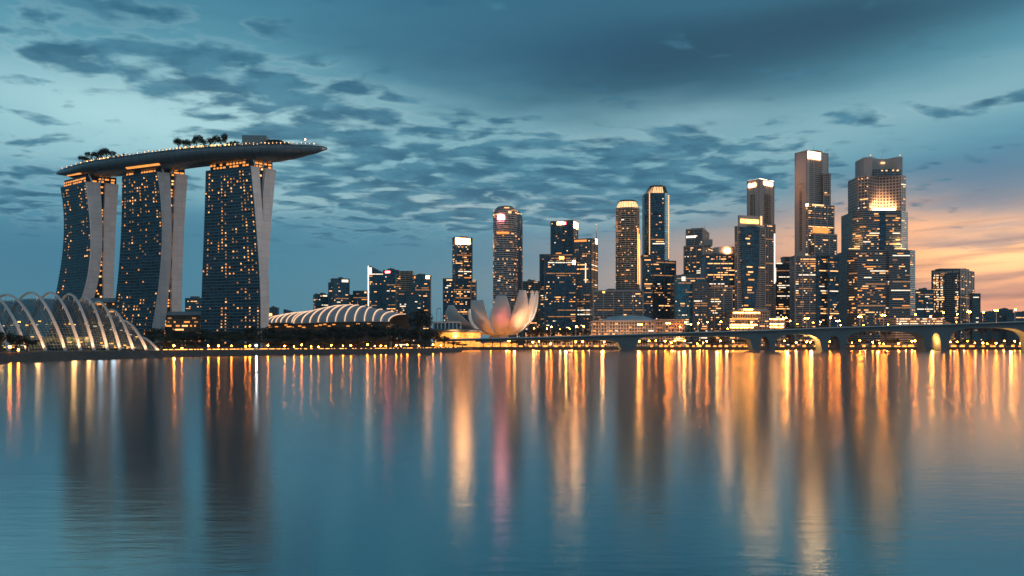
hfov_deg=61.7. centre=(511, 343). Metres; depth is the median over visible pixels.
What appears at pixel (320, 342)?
broadleaf tree
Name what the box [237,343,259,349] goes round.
broadleaf tree
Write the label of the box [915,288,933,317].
office block
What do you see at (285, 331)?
broadleaf tree
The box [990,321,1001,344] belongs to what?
broadleaf tree
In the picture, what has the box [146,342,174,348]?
broadleaf tree
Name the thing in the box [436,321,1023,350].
road bridge
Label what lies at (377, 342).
broadleaf tree
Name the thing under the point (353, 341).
broadleaf tree
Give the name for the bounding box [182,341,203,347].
broadleaf tree
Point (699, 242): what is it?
skyscraper
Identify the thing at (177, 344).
broadleaf tree
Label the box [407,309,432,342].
broadleaf tree
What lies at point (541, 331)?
broadleaf tree
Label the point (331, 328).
broadleaf tree
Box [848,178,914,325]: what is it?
lit windows
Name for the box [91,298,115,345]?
podium hall
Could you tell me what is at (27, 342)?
broadleaf tree
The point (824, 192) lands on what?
lit windows
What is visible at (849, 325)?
broadleaf tree
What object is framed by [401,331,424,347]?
broadleaf tree
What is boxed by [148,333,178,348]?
broadleaf tree
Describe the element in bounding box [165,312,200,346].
podium hall
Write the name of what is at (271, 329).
broadleaf tree
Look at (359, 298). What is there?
skyscraper
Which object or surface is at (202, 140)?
deck tree
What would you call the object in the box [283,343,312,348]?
broadleaf tree
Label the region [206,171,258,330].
lit windows
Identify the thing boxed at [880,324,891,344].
broadleaf tree
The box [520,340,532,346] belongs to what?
broadleaf tree
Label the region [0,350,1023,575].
water
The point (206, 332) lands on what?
broadleaf tree
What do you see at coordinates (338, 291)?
skyscraper
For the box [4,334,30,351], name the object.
broadleaf tree
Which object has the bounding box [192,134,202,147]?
deck tree
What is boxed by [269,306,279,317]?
office block
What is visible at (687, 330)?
broadleaf tree
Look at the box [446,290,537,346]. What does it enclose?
lotus museum
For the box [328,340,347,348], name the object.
broadleaf tree
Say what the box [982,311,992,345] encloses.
apartment block
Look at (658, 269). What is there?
skyscraper
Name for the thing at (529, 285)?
office block
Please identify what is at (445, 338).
broadleaf tree
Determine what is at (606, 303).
office block
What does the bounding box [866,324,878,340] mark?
broadleaf tree
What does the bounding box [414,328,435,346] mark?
broadleaf tree
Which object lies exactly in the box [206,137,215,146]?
deck tree
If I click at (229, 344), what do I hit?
broadleaf tree
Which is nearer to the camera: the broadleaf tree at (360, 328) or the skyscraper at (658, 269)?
the broadleaf tree at (360, 328)
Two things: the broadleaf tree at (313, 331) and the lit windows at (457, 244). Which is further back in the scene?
the lit windows at (457, 244)
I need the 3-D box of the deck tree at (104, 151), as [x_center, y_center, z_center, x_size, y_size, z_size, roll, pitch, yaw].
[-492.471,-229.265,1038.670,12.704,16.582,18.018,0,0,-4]
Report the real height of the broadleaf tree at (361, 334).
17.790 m
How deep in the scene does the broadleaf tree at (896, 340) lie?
1214.14 m
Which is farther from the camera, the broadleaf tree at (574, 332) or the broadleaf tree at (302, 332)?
the broadleaf tree at (574, 332)
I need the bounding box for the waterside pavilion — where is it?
[431,321,481,346]
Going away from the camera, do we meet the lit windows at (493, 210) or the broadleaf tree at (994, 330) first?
the broadleaf tree at (994, 330)
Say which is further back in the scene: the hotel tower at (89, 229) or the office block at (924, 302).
the office block at (924, 302)
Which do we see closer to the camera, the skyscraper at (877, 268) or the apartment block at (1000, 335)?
the skyscraper at (877, 268)
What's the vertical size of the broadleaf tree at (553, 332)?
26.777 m
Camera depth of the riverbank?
638.78 m
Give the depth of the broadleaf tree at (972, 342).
1211.84 m
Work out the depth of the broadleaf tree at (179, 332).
848.51 m
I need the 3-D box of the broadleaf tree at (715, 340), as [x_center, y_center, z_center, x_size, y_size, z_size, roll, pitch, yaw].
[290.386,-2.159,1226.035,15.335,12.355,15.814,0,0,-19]
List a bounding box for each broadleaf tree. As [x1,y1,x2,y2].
[0,331,14,351]
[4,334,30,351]
[14,339,39,351]
[134,344,157,348]
[136,337,157,348]
[143,327,163,347]
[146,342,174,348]
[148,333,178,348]
[158,327,175,347]
[164,338,180,348]
[164,343,183,349]
[170,333,192,347]
[174,330,195,347]
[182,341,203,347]
[189,332,209,347]
[192,330,213,347]
[201,334,229,348]
[201,342,224,349]
[212,330,231,347]
[220,343,240,349]
[225,334,247,348]
[229,330,246,347]
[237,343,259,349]
[241,332,266,348]
[242,326,257,347]
[253,339,275,348]
[258,332,277,347]
[259,326,277,335]
[267,340,294,348]
[272,333,298,347]
[277,329,292,347]
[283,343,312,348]
[291,328,311,347]
[294,335,312,347]
[310,329,328,339]
[313,340,333,347]
[314,330,334,347]
[326,326,344,345]
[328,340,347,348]
[333,332,353,347]
[342,338,372,348]
[343,326,358,347]
[347,331,367,347]
[351,323,369,347]
[365,329,388,347]
[365,339,388,348]
[368,324,387,333]
[382,329,407,347]
[386,323,403,346]
[389,337,409,348]
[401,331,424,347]
[404,340,436,347]
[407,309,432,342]
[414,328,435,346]
[414,331,435,347]
[425,331,442,347]
[436,336,450,346]
[446,341,460,347]
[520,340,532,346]
[526,330,536,344]
[536,328,545,346]
[546,329,557,346]
[559,328,569,346]
[569,331,579,346]
[579,329,590,346]
[683,328,690,339]
[693,329,704,344]
[711,338,719,346]
[780,340,791,346]
[785,326,793,346]
[795,326,803,346]
[843,324,852,346]
[856,339,867,346]
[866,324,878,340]
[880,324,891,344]
[892,338,899,344]
[951,320,960,344]
[963,319,973,346]
[968,341,980,346]
[977,320,988,344]
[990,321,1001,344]
[998,340,1010,346]
[1003,321,1012,346]
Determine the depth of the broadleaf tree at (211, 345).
593.96 m
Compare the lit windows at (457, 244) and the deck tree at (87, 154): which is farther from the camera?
the lit windows at (457, 244)
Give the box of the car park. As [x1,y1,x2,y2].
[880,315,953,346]
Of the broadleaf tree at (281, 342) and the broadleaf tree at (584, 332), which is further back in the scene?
the broadleaf tree at (584, 332)
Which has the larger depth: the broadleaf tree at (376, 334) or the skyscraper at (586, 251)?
the skyscraper at (586, 251)
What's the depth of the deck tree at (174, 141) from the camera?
989.77 m
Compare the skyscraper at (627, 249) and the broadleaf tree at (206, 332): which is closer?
the broadleaf tree at (206, 332)
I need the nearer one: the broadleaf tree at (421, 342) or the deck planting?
the broadleaf tree at (421, 342)
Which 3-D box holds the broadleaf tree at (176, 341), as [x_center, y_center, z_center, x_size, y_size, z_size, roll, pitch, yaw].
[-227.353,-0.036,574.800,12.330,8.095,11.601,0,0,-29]
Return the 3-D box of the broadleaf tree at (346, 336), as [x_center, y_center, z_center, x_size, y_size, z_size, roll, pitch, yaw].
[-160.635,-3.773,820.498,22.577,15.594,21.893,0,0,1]
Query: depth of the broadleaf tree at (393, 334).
877.41 m
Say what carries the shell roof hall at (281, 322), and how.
on the ground
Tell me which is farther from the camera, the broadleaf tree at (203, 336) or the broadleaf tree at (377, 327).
the broadleaf tree at (377, 327)
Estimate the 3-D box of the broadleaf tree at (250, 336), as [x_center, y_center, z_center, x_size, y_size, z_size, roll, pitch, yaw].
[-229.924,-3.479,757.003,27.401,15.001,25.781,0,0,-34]
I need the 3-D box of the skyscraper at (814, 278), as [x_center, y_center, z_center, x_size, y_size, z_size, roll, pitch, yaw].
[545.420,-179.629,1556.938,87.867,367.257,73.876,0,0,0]
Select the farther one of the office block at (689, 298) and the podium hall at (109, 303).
the office block at (689, 298)
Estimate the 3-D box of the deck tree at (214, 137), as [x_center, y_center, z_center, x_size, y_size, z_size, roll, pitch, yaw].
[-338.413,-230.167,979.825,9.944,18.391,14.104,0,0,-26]
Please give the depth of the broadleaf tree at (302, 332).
942.25 m
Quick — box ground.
[0,345,1018,352]
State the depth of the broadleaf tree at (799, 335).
1284.14 m
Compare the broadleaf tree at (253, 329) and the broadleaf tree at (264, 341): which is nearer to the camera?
the broadleaf tree at (264, 341)
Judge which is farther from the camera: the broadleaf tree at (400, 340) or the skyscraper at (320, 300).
the skyscraper at (320, 300)
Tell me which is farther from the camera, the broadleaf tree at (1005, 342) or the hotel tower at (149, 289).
the broadleaf tree at (1005, 342)
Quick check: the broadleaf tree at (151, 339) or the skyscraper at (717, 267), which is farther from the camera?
the skyscraper at (717, 267)
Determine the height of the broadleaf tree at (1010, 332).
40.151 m
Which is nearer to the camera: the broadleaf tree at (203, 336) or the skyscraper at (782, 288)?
the broadleaf tree at (203, 336)
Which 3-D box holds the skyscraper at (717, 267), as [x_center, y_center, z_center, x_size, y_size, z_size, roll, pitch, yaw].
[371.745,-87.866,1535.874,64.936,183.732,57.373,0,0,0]
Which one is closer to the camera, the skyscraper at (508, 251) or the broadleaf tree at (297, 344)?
the broadleaf tree at (297, 344)
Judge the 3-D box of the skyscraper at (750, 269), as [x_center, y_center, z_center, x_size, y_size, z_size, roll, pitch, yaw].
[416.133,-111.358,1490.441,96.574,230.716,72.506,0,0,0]
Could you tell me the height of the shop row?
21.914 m
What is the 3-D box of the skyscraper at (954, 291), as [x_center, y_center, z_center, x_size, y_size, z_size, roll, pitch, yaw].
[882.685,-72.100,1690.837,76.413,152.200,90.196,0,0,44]
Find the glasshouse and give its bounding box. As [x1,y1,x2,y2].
[0,291,159,350]
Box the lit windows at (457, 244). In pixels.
[444,244,470,320]
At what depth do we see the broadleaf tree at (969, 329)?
1284.43 m
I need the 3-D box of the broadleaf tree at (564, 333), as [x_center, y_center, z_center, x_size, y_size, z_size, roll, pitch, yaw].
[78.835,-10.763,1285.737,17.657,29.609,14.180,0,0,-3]
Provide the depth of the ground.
768.77 m
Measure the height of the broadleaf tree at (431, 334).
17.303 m
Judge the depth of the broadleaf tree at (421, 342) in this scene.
803.19 m
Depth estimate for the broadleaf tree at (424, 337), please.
943.89 m
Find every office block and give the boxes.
[185,296,200,311]
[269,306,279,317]
[523,279,538,345]
[589,289,643,320]
[670,274,708,345]
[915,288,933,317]
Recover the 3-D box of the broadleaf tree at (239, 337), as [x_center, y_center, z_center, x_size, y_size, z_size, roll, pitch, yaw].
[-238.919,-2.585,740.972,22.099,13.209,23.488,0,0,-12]
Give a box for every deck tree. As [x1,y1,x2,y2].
[84,152,97,159]
[92,151,102,157]
[99,148,108,156]
[107,150,116,155]
[173,138,179,148]
[176,139,189,146]
[183,139,196,147]
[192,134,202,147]
[197,138,207,144]
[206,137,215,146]
[211,134,219,143]
[220,132,228,143]
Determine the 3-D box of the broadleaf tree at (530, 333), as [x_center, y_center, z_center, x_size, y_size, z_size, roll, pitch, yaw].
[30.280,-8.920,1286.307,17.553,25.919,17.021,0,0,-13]
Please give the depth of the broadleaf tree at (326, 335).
803.56 m
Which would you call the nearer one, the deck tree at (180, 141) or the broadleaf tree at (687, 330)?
the deck tree at (180, 141)
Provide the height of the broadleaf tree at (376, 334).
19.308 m
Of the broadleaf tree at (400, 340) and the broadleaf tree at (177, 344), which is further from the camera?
the broadleaf tree at (400, 340)
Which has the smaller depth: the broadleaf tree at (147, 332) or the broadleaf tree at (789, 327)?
the broadleaf tree at (147, 332)
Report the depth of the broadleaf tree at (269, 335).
768.00 m
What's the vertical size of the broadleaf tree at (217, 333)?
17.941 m
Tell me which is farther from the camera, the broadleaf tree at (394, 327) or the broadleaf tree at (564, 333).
the broadleaf tree at (564, 333)
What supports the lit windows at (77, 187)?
in the hotel tower at (89, 229)
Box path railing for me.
[160,347,455,349]
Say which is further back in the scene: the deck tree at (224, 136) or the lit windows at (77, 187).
the lit windows at (77, 187)
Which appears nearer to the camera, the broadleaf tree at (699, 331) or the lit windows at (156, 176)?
the lit windows at (156, 176)
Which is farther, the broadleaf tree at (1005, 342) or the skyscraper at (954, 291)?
the skyscraper at (954, 291)
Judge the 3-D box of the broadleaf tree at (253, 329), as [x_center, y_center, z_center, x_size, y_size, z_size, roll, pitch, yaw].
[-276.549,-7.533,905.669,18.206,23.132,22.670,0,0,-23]
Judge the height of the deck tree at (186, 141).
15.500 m
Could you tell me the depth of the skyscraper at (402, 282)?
1700.00 m
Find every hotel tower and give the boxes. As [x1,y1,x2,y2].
[51,174,118,336]
[110,169,187,346]
[200,160,275,347]
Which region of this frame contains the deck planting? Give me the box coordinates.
[90,142,241,160]
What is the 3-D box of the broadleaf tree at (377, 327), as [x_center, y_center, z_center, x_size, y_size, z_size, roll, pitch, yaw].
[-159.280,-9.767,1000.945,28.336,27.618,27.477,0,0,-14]
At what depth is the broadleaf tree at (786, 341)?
1222.94 m
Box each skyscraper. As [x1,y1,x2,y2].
[313,293,327,309]
[328,277,349,323]
[350,291,367,323]
[368,266,382,323]
[383,268,399,311]
[395,271,413,345]
[406,274,431,345]
[443,236,476,326]
[493,206,522,345]
[539,220,577,331]
[574,224,597,331]
[616,200,639,288]
[640,183,675,318]
[683,226,712,274]
[700,243,734,345]
[721,215,785,345]
[747,178,775,316]
[776,257,788,345]
[789,145,839,345]
[837,150,914,345]
[931,268,980,345]
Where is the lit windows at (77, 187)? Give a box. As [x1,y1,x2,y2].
[54,187,89,336]
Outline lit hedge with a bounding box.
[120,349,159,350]
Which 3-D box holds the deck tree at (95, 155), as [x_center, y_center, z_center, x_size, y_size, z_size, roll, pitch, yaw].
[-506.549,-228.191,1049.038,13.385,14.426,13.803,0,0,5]
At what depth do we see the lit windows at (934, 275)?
1672.10 m
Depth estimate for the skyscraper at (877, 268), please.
1552.00 m
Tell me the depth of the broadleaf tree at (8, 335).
426.44 m
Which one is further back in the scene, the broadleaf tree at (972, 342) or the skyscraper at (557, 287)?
the skyscraper at (557, 287)
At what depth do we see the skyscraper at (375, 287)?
1750.00 m
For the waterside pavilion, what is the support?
on the ground
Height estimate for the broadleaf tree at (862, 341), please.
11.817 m
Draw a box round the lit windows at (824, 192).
[796,192,837,344]
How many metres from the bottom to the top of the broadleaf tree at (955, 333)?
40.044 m
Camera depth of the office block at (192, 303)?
1900.00 m
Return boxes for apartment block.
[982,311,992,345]
[992,308,1012,345]
[1006,311,1023,345]
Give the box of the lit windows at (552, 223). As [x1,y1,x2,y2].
[542,223,575,327]
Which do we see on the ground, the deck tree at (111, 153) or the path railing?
the path railing
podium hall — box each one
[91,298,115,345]
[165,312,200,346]
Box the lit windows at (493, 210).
[493,210,522,344]
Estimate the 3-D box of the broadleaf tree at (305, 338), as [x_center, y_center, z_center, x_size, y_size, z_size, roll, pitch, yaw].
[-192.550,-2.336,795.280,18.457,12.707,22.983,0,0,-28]
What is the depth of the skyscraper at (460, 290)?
1686.00 m
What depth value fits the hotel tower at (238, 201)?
974.56 m
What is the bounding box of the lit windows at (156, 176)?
[116,176,160,342]
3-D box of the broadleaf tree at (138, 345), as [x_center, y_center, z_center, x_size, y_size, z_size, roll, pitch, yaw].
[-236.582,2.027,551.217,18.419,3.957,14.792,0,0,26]
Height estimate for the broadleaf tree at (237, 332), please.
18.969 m
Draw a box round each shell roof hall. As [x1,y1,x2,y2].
[268,311,332,346]
[293,304,410,346]
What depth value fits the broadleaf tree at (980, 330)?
1284.74 m
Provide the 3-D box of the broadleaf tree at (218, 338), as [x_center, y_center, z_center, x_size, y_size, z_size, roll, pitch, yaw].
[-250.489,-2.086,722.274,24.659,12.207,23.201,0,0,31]
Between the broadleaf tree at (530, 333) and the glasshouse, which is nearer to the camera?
the glasshouse
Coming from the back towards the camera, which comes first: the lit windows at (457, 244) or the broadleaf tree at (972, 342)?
the lit windows at (457, 244)
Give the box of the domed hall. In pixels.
[588,315,684,346]
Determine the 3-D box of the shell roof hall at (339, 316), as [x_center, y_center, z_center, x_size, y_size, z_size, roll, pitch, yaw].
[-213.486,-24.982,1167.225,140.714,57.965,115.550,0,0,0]
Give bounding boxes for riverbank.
[0,347,1020,361]
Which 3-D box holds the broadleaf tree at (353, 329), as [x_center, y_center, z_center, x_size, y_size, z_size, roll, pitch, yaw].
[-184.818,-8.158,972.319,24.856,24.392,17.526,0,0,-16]
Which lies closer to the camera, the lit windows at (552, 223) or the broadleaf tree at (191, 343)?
the broadleaf tree at (191, 343)
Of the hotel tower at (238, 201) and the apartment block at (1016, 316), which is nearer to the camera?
the hotel tower at (238, 201)
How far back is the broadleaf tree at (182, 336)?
694.38 m
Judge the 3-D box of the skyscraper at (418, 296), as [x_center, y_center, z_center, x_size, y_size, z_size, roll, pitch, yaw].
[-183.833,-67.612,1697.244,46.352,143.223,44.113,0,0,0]
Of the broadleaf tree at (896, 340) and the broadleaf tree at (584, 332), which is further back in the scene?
the broadleaf tree at (584, 332)
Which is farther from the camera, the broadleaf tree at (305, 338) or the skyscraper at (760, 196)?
the skyscraper at (760, 196)
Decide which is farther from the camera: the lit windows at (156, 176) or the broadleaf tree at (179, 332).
the lit windows at (156, 176)
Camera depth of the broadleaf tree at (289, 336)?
777.44 m
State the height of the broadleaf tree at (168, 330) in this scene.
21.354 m
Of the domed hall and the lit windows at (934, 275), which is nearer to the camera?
the domed hall
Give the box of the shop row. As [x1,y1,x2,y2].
[525,332,590,346]
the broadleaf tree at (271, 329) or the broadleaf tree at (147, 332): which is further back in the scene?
the broadleaf tree at (271, 329)
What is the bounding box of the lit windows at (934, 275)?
[933,275,957,311]
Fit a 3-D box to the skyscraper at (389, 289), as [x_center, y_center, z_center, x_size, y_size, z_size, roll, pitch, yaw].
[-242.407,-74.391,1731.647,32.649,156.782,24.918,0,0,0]
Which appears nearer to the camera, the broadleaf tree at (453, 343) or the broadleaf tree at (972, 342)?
the broadleaf tree at (453, 343)

